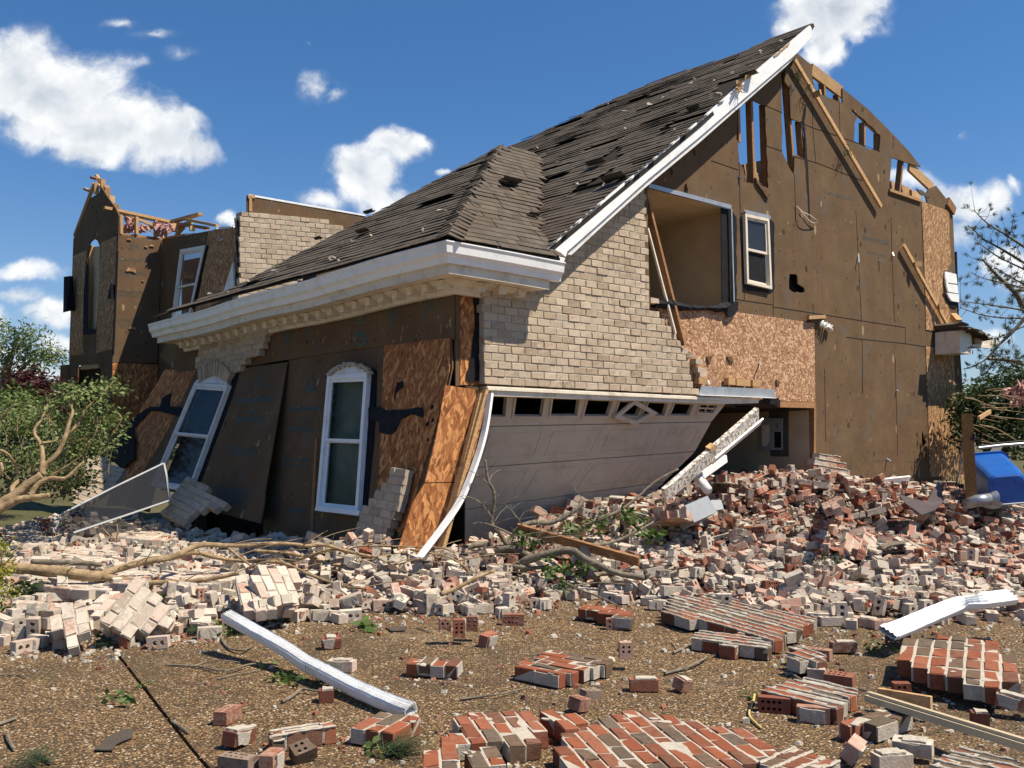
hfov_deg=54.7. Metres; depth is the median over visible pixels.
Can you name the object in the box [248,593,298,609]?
brick chunk
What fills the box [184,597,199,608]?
loose brick
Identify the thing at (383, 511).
brick chunk
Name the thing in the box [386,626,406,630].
shingle scrap
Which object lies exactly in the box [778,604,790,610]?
loose brick
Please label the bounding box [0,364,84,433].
red maple
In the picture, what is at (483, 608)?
loose brick
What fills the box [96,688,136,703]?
leafy sprig
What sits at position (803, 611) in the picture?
loose brick
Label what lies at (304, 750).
loose brick
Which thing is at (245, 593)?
brick chunk
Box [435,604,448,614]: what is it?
loose brick
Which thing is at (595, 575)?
fallen twig
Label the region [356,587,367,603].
loose brick
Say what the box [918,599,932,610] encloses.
loose brick
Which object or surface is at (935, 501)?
sheet metal
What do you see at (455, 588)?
broken stick
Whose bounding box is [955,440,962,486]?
hanging cable
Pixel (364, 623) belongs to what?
leafy sprig
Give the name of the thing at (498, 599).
loose brick
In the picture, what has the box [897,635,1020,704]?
brick chunk
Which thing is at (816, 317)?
splintered block
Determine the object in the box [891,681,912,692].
loose brick
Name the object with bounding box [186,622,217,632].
pine sprig
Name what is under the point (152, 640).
loose brick
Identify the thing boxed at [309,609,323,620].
loose brick
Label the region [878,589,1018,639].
downspout
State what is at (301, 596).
loose brick
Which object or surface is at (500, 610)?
loose brick
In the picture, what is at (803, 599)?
loose brick
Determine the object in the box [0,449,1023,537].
ground
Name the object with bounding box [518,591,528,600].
loose brick
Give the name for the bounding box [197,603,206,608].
loose brick
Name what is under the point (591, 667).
brick chunk
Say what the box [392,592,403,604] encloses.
loose brick
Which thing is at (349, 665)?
loose brick
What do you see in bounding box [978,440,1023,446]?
stretched cable
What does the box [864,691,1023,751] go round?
board
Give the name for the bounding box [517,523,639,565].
lumber board
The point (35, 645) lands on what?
loose brick
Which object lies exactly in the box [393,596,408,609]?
loose brick
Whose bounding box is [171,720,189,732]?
fallen twig
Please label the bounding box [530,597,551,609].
loose brick
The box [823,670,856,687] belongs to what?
loose brick
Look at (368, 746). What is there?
leafy sprig
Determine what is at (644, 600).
loose brick
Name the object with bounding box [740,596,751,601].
loose brick
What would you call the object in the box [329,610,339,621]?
loose brick
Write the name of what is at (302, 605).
loose brick
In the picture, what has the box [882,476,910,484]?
white moulding
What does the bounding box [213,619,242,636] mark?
leafy sprig
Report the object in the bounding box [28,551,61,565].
brick chunk
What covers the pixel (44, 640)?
loose brick
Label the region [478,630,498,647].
loose brick
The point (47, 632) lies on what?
loose brick
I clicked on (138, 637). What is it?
loose brick
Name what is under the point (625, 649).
loose brick
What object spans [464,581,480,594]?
loose brick
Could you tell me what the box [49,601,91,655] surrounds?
brick chunk
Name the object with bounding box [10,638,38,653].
loose brick
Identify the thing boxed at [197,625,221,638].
loose brick
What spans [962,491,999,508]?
metal duct
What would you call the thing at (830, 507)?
brick chunk
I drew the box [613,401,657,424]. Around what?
window insert frame
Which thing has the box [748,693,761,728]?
power cable
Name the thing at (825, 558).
leafy sprig
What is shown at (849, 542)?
brick chunk
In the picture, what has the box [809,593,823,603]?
loose brick
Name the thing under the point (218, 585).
brick chunk
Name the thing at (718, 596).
loose brick
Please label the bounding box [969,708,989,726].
loose brick
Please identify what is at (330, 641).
loose brick
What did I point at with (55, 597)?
brick chunk
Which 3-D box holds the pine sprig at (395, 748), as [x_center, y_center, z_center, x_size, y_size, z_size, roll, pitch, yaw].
[-0.519,1.759,4.862,0.315,0.120,0.403,0,-4,0]
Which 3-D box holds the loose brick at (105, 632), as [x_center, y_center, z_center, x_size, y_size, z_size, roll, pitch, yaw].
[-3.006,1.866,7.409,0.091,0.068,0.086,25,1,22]
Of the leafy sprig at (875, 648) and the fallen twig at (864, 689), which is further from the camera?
the leafy sprig at (875, 648)
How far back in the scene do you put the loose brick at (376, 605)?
8.39 m
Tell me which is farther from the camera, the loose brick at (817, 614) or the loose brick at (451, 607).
the loose brick at (451, 607)
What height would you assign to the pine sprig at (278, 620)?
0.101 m
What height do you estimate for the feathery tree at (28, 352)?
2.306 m
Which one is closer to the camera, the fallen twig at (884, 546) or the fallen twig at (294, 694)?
the fallen twig at (294, 694)
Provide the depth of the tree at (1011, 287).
17.96 m
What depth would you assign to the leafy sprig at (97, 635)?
7.17 m
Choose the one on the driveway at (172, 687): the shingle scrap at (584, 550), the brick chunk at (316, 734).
the brick chunk at (316, 734)
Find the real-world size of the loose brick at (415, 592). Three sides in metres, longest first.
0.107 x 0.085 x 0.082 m
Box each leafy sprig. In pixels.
[88,633,113,648]
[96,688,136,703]
[136,681,153,689]
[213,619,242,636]
[258,660,305,686]
[351,616,377,632]
[362,735,395,758]
[552,581,575,596]
[739,686,757,699]
[807,552,842,565]
[856,632,902,655]
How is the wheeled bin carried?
on the crushed rubble at (749, 513)
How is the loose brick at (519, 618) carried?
on the driveway at (172, 687)
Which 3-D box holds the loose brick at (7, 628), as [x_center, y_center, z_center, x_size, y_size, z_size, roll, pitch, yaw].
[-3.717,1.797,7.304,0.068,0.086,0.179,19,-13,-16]
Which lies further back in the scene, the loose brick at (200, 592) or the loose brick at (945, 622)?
the loose brick at (200, 592)
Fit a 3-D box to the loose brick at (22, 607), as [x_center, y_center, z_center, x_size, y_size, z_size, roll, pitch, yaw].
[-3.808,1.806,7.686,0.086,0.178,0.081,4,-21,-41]
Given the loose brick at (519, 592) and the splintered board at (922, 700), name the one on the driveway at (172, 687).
the splintered board at (922, 700)
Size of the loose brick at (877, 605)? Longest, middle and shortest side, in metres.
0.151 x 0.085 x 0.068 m
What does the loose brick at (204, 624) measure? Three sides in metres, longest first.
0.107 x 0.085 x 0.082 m
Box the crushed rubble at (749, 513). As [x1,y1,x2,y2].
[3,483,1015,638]
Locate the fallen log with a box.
[30,559,101,566]
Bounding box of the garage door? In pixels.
[465,397,724,541]
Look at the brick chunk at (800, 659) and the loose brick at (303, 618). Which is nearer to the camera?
the brick chunk at (800, 659)
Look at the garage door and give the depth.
11.54 m
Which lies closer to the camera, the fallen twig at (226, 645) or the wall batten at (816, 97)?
the fallen twig at (226, 645)
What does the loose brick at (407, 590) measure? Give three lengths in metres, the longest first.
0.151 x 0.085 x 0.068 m
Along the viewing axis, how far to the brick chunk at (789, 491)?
12.38 m
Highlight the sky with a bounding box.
[0,0,1023,448]
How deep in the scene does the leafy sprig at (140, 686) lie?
6.02 m
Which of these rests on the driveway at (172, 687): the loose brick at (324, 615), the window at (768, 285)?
the loose brick at (324, 615)
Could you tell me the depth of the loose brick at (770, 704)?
5.54 m
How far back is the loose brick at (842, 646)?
6.89 m
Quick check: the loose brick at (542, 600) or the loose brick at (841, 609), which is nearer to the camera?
the loose brick at (841, 609)
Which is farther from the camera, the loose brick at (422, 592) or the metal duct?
the metal duct
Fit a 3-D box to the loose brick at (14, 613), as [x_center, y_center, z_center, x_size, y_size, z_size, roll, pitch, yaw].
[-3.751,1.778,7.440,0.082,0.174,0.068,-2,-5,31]
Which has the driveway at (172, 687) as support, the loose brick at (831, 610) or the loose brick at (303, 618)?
the loose brick at (303, 618)
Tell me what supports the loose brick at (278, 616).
on the driveway at (172, 687)
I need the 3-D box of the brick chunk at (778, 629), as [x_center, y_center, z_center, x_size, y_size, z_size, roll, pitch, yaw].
[1.730,1.849,7.818,0.928,0.158,1.721,2,-4,-32]
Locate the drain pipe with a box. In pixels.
[694,473,711,494]
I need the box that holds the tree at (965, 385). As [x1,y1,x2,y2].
[962,378,988,403]
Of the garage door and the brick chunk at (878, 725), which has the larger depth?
the garage door
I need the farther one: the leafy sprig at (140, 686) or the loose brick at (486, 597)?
the loose brick at (486, 597)
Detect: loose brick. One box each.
[0,622,14,633]
[0,634,10,646]
[6,608,20,619]
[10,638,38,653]
[14,604,26,610]
[14,618,26,639]
[14,638,40,649]
[21,611,25,617]
[26,601,38,617]
[26,616,40,637]
[27,634,48,647]
[41,618,50,629]
[45,631,51,641]
[52,637,66,649]
[84,599,92,606]
[90,620,92,635]
[93,619,103,631]
[101,629,109,636]
[108,591,119,595]
[109,631,118,638]
[119,636,134,647]
[135,632,145,640]
[145,628,162,641]
[146,634,170,649]
[166,622,183,634]
[167,599,176,604]
[175,592,190,606]
[184,586,196,597]
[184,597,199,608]
[188,608,206,619]
[196,588,208,601]
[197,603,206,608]
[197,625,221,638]
[198,622,214,626]
[204,590,217,607]
[213,704,241,725]
[216,619,233,630]
[217,751,258,767]
[221,724,256,747]
[259,747,284,767]
[268,614,283,623]
[286,609,306,619]
[286,613,305,620]
[289,738,316,764]
[290,608,308,622]
[298,592,304,604]
[300,603,313,609]
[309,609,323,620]
[311,609,330,621]
[319,686,333,702]
[321,634,340,648]
[326,657,356,672]
[329,599,339,608]
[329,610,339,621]
[329,613,347,623]
[339,608,361,620]
[340,591,362,608]
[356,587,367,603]
[361,600,372,609]
[370,589,382,598]
[372,599,392,609]
[390,582,400,594]
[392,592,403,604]
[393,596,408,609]
[400,585,414,597]
[412,589,423,599]
[412,598,422,606]
[417,603,436,613]
[419,587,430,597]
[423,592,435,614]
[425,589,437,602]
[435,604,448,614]
[437,598,448,603]
[438,618,450,631]
[439,595,447,600]
[441,602,453,612]
[448,590,468,602]
[453,618,465,638]
[454,600,469,610]
[459,586,470,594]
[460,603,476,614]
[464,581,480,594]
[466,615,477,631]
[474,603,493,613]
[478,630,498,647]
[479,590,491,599]
[494,595,502,606]
[495,606,509,618]
[502,592,515,608]
[502,613,523,624]
[504,587,514,592]
[510,586,521,601]
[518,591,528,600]
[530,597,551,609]
[533,601,551,609]
[540,598,548,608]
[567,694,590,711]
[580,688,602,700]
[606,617,628,629]
[613,594,629,603]
[618,641,632,659]
[629,675,658,691]
[640,595,660,605]
[648,599,666,609]
[672,674,692,692]
[680,588,696,595]
[715,593,720,598]
[721,593,731,603]
[740,595,755,603]
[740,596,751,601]
[755,597,763,605]
[758,694,790,713]
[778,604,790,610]
[779,597,801,606]
[787,593,805,605]
[791,605,800,614]
[796,703,829,724]
[800,608,812,615]
[801,603,813,610]
[806,646,832,660]
[807,612,829,623]
[807,667,825,680]
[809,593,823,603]
[812,610,830,618]
[818,616,843,625]
[822,605,835,615]
[823,601,833,606]
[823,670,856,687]
[825,590,844,602]
[829,639,857,652]
[835,601,847,625]
[839,733,866,765]
[843,592,861,601]
[846,618,857,629]
[848,612,853,617]
[853,597,866,610]
[854,615,876,627]
[869,618,893,629]
[870,747,913,767]
[871,597,886,616]
[884,633,910,645]
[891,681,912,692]
[892,734,933,759]
[901,599,917,614]
[903,603,916,616]
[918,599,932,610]
[936,619,948,624]
[956,612,976,624]
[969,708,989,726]
[995,689,1023,712]
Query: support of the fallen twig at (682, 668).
on the driveway at (172, 687)
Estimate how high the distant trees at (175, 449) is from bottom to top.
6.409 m
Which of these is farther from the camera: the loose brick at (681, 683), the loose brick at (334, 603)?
the loose brick at (334, 603)
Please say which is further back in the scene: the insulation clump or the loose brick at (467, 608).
the insulation clump
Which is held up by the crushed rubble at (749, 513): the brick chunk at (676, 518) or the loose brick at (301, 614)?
the brick chunk at (676, 518)
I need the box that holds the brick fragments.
[0,470,1023,767]
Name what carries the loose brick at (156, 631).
on the driveway at (172, 687)
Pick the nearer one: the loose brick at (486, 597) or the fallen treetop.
the loose brick at (486, 597)
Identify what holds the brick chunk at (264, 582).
on the brick chunk at (282, 600)
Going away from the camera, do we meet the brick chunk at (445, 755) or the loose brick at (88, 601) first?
the brick chunk at (445, 755)
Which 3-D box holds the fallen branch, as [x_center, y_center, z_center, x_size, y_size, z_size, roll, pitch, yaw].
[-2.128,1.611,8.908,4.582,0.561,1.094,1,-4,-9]
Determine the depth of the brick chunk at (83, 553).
10.16 m
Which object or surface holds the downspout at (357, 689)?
on the driveway at (172, 687)
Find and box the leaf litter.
[7,494,1022,766]
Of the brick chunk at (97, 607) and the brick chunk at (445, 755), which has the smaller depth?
the brick chunk at (445, 755)
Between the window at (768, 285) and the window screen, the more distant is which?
the window at (768, 285)
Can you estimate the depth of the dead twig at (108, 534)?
9.32 m
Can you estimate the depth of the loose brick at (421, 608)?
8.24 m
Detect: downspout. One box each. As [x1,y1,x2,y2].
[221,609,416,716]
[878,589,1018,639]
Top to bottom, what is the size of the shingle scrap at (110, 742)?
0.022 m
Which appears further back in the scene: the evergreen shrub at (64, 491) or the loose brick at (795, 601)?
the evergreen shrub at (64, 491)
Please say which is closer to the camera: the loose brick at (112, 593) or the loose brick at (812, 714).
the loose brick at (812, 714)
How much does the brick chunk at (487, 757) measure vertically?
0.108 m
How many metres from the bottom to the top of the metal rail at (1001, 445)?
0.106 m
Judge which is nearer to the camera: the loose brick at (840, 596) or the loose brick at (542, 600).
the loose brick at (840, 596)
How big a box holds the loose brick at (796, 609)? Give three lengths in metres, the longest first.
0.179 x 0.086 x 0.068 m
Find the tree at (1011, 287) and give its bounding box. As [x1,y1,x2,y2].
[958,181,1023,388]
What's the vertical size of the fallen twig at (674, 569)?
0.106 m
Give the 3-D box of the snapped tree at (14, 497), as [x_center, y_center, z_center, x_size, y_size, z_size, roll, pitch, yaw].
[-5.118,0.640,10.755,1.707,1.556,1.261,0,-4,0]
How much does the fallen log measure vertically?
0.074 m
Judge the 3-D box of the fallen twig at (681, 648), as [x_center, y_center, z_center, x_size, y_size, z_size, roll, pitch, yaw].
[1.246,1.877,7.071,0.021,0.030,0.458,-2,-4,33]
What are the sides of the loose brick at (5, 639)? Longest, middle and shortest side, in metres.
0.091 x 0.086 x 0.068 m
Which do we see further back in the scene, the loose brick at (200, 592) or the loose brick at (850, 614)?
the loose brick at (200, 592)
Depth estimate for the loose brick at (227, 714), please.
5.35 m
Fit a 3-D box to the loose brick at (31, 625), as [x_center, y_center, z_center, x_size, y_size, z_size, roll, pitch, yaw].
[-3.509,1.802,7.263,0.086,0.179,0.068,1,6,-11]
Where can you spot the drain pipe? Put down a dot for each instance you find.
(703, 483)
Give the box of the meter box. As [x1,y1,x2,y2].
[679,496,715,529]
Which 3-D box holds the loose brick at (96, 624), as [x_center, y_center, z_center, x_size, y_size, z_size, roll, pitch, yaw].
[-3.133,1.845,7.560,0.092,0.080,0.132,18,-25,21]
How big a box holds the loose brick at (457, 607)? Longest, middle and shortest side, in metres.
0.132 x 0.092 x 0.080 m
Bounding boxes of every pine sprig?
[3,736,75,767]
[94,634,117,646]
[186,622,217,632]
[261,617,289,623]
[378,724,432,759]
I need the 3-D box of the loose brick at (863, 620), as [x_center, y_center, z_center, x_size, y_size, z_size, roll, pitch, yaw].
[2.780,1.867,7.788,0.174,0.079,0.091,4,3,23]
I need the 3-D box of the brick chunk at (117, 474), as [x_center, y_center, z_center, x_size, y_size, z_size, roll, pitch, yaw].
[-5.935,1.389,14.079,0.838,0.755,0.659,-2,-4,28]
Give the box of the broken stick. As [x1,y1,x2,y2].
[439,569,494,596]
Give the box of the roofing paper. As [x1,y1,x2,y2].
[828,548,904,562]
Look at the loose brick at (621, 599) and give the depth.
8.68 m
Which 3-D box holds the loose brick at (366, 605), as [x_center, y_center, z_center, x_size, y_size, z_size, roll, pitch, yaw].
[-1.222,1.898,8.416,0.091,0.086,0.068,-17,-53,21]
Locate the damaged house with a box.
[58,23,996,558]
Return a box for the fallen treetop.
[937,357,1023,467]
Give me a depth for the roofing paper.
10.00 m
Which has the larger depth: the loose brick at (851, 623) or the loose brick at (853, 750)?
the loose brick at (851, 623)
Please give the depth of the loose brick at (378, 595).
8.58 m
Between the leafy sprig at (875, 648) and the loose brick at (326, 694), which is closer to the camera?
the loose brick at (326, 694)
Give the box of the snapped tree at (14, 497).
[0,373,138,513]
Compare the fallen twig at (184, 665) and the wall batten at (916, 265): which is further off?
the wall batten at (916, 265)
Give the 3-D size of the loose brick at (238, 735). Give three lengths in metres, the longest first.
0.175 x 0.091 x 0.084 m
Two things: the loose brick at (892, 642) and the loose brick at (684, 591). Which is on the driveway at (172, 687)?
the loose brick at (892, 642)
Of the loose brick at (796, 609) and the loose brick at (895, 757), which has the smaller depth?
the loose brick at (895, 757)
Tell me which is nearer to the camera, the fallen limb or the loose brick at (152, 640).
the loose brick at (152, 640)
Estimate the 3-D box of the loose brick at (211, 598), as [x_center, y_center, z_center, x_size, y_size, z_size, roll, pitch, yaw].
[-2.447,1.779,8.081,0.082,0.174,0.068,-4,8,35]
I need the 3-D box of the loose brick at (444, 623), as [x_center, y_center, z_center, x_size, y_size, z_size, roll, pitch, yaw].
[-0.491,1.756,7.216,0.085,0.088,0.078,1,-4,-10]
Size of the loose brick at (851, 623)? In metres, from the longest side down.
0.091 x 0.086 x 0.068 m
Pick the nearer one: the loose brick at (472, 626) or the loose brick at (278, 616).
the loose brick at (472, 626)
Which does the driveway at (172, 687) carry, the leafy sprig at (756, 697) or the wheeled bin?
the leafy sprig at (756, 697)
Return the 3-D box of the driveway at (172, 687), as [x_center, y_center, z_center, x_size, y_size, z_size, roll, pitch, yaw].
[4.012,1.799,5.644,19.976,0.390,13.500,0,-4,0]
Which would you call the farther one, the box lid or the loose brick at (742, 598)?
the box lid
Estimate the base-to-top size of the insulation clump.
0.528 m
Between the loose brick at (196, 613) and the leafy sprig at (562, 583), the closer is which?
the loose brick at (196, 613)
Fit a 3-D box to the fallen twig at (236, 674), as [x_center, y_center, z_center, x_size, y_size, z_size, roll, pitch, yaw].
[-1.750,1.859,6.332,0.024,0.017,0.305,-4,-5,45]
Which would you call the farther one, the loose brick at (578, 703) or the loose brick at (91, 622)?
the loose brick at (91, 622)
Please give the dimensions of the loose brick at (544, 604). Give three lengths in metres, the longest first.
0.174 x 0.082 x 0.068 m
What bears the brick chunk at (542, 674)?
on the driveway at (172, 687)
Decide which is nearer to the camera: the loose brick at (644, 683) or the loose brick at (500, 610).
the loose brick at (644, 683)
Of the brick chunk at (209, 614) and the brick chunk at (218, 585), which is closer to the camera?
the brick chunk at (209, 614)
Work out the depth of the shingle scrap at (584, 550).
9.29 m
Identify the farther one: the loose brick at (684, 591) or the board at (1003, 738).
the loose brick at (684, 591)
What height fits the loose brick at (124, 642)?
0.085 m
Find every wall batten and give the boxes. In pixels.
[791,57,881,207]
[902,244,948,323]
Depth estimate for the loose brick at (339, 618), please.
7.89 m
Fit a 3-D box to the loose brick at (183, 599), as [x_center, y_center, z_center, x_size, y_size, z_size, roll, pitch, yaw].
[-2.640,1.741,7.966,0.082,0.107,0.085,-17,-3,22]
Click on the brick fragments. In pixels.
(366, 592)
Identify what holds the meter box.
on the brick chunk at (676, 518)
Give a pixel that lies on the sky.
(182, 108)
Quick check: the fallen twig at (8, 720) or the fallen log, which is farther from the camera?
the fallen log
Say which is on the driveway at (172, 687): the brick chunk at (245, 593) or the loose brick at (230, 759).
the loose brick at (230, 759)
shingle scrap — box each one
[95,728,133,750]
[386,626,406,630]
[578,545,590,557]
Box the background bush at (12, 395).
[0,378,52,438]
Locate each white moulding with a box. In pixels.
[701,455,726,477]
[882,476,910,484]
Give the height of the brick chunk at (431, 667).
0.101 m
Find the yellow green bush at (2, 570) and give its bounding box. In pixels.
[0,531,23,609]
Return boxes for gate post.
[961,413,980,497]
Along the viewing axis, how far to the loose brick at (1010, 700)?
5.43 m
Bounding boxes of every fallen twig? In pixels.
[0,674,27,677]
[0,716,17,724]
[5,730,15,749]
[33,752,52,763]
[166,663,279,671]
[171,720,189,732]
[197,660,239,664]
[217,670,259,679]
[220,636,252,650]
[280,684,328,702]
[459,687,528,699]
[556,577,621,607]
[574,582,628,586]
[593,567,640,577]
[645,566,697,575]
[663,656,707,674]
[672,643,691,653]
[735,510,786,526]
[777,523,811,528]
[790,671,802,679]
[854,687,876,692]
[877,539,909,551]
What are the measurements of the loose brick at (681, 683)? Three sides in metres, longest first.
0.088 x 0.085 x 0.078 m
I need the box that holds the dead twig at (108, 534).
[102,524,118,542]
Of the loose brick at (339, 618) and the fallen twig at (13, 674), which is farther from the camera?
the loose brick at (339, 618)
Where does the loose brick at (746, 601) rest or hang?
on the brick chunk at (778, 629)
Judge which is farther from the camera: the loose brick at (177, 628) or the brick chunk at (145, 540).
the brick chunk at (145, 540)
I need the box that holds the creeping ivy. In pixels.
[0,578,44,612]
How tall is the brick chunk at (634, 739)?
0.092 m
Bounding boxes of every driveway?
[0,639,204,767]
[109,596,1023,767]
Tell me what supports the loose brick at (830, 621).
on the driveway at (172, 687)
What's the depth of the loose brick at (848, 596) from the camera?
8.27 m
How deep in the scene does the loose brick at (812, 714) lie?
5.35 m
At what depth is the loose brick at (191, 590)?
8.28 m
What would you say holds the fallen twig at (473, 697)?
on the driveway at (172, 687)
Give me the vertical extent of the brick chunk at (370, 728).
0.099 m
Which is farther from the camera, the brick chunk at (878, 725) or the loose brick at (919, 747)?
the brick chunk at (878, 725)
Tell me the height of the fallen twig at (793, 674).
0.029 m
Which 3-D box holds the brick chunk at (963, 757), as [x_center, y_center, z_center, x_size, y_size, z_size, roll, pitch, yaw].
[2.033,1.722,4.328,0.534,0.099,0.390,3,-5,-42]
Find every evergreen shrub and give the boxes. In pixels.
[0,382,117,483]
[0,398,131,505]
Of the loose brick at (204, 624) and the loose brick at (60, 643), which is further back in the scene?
the loose brick at (204, 624)
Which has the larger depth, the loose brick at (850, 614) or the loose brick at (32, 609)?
the loose brick at (850, 614)
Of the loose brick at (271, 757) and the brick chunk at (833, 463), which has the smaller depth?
the loose brick at (271, 757)
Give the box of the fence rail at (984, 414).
[977,410,990,419]
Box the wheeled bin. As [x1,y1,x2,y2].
[963,451,1023,512]
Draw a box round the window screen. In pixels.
[53,462,170,533]
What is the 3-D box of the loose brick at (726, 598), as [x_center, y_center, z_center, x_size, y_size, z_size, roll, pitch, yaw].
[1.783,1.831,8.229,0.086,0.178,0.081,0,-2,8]
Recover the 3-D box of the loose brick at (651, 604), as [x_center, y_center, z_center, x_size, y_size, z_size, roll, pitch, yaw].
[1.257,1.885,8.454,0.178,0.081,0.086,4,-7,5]
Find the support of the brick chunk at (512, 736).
on the driveway at (172, 687)
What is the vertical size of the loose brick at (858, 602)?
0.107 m
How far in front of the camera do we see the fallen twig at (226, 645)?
7.01 m
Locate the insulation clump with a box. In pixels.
[1001,379,1023,411]
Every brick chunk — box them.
[4,528,53,559]
[11,600,67,617]
[19,574,111,599]
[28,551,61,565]
[36,592,83,602]
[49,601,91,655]
[60,548,125,568]
[72,456,126,505]
[87,593,122,620]
[100,576,173,639]
[110,568,152,592]
[118,518,186,547]
[160,476,231,529]
[165,569,234,591]
[165,581,197,599]
[178,608,216,629]
[235,574,276,621]
[248,565,301,617]
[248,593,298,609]
[268,721,336,750]
[351,712,420,747]
[354,467,413,538]
[406,657,462,678]
[422,736,459,767]
[446,710,548,763]
[462,746,505,767]
[514,660,578,688]
[534,650,612,682]
[540,709,589,740]
[553,710,783,767]
[578,605,634,628]
[647,509,705,528]
[661,593,817,652]
[691,630,771,660]
[711,474,737,484]
[747,469,781,499]
[758,746,840,767]
[760,677,858,724]
[785,488,793,495]
[787,645,826,673]
[806,453,850,475]
[821,496,845,516]
[838,708,912,742]
[839,532,876,560]
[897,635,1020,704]
[930,746,1023,767]
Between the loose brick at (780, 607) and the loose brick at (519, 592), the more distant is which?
the loose brick at (519, 592)
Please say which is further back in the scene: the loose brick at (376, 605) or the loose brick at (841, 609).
the loose brick at (376, 605)
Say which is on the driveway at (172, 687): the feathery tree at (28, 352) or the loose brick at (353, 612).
the loose brick at (353, 612)
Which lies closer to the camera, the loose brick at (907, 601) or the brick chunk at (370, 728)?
the brick chunk at (370, 728)
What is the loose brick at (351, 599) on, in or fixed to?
on the crushed rubble at (749, 513)
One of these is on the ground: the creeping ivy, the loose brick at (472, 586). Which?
the creeping ivy
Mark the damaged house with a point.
(532, 315)
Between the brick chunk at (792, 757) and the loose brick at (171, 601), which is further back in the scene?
the loose brick at (171, 601)
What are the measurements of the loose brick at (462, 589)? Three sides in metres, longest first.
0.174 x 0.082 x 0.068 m
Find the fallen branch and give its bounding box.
[0,527,531,592]
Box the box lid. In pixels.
[711,500,723,510]
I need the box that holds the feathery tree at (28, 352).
[0,315,68,392]
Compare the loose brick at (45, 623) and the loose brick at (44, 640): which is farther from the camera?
the loose brick at (45, 623)
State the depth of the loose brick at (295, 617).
7.94 m
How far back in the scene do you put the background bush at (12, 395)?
14.60 m
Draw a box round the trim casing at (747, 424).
[661,407,763,502]
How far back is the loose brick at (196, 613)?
7.59 m
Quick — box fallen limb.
[457,460,678,581]
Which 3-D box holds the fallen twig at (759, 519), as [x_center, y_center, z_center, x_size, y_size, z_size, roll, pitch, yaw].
[2.600,1.413,10.526,0.465,0.211,1.239,0,-4,0]
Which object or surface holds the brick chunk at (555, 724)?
on the driveway at (172, 687)
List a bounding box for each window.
[160,376,231,491]
[171,245,205,317]
[315,362,372,516]
[742,213,771,289]
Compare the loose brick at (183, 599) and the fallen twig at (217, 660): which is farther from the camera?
the loose brick at (183, 599)
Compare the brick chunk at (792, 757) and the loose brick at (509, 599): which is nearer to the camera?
the brick chunk at (792, 757)
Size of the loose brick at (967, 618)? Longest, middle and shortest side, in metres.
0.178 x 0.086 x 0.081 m
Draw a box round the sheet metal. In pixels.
[898,480,943,514]
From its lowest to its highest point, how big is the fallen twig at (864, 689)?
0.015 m
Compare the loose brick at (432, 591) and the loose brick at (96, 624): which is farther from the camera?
the loose brick at (432, 591)
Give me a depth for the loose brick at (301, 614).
7.97 m
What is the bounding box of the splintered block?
[806,315,825,319]
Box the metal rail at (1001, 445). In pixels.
[978,442,1023,448]
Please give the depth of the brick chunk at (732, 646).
6.88 m
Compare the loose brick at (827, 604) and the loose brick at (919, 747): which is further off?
the loose brick at (827, 604)
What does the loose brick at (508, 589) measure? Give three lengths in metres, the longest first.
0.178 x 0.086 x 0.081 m
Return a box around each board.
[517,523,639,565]
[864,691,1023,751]
[877,687,932,709]
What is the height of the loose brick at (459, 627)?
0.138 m
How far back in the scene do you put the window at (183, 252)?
17.35 m
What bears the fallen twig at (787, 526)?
on the crushed rubble at (749, 513)
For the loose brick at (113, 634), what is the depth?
7.32 m
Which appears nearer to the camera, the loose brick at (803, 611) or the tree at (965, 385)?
the loose brick at (803, 611)
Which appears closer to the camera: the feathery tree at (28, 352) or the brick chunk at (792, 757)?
the brick chunk at (792, 757)
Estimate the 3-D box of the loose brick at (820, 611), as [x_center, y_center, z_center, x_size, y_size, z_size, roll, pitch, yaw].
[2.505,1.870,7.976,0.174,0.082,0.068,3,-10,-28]
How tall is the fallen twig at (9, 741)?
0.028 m
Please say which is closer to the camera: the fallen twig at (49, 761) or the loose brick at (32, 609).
the fallen twig at (49, 761)
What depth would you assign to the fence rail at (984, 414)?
13.36 m
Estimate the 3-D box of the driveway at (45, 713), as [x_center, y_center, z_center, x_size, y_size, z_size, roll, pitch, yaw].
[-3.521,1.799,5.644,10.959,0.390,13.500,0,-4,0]
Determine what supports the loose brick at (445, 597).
on the crushed rubble at (749, 513)
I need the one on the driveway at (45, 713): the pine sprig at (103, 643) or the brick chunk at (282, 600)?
the pine sprig at (103, 643)
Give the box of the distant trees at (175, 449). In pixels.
[0,423,1023,459]

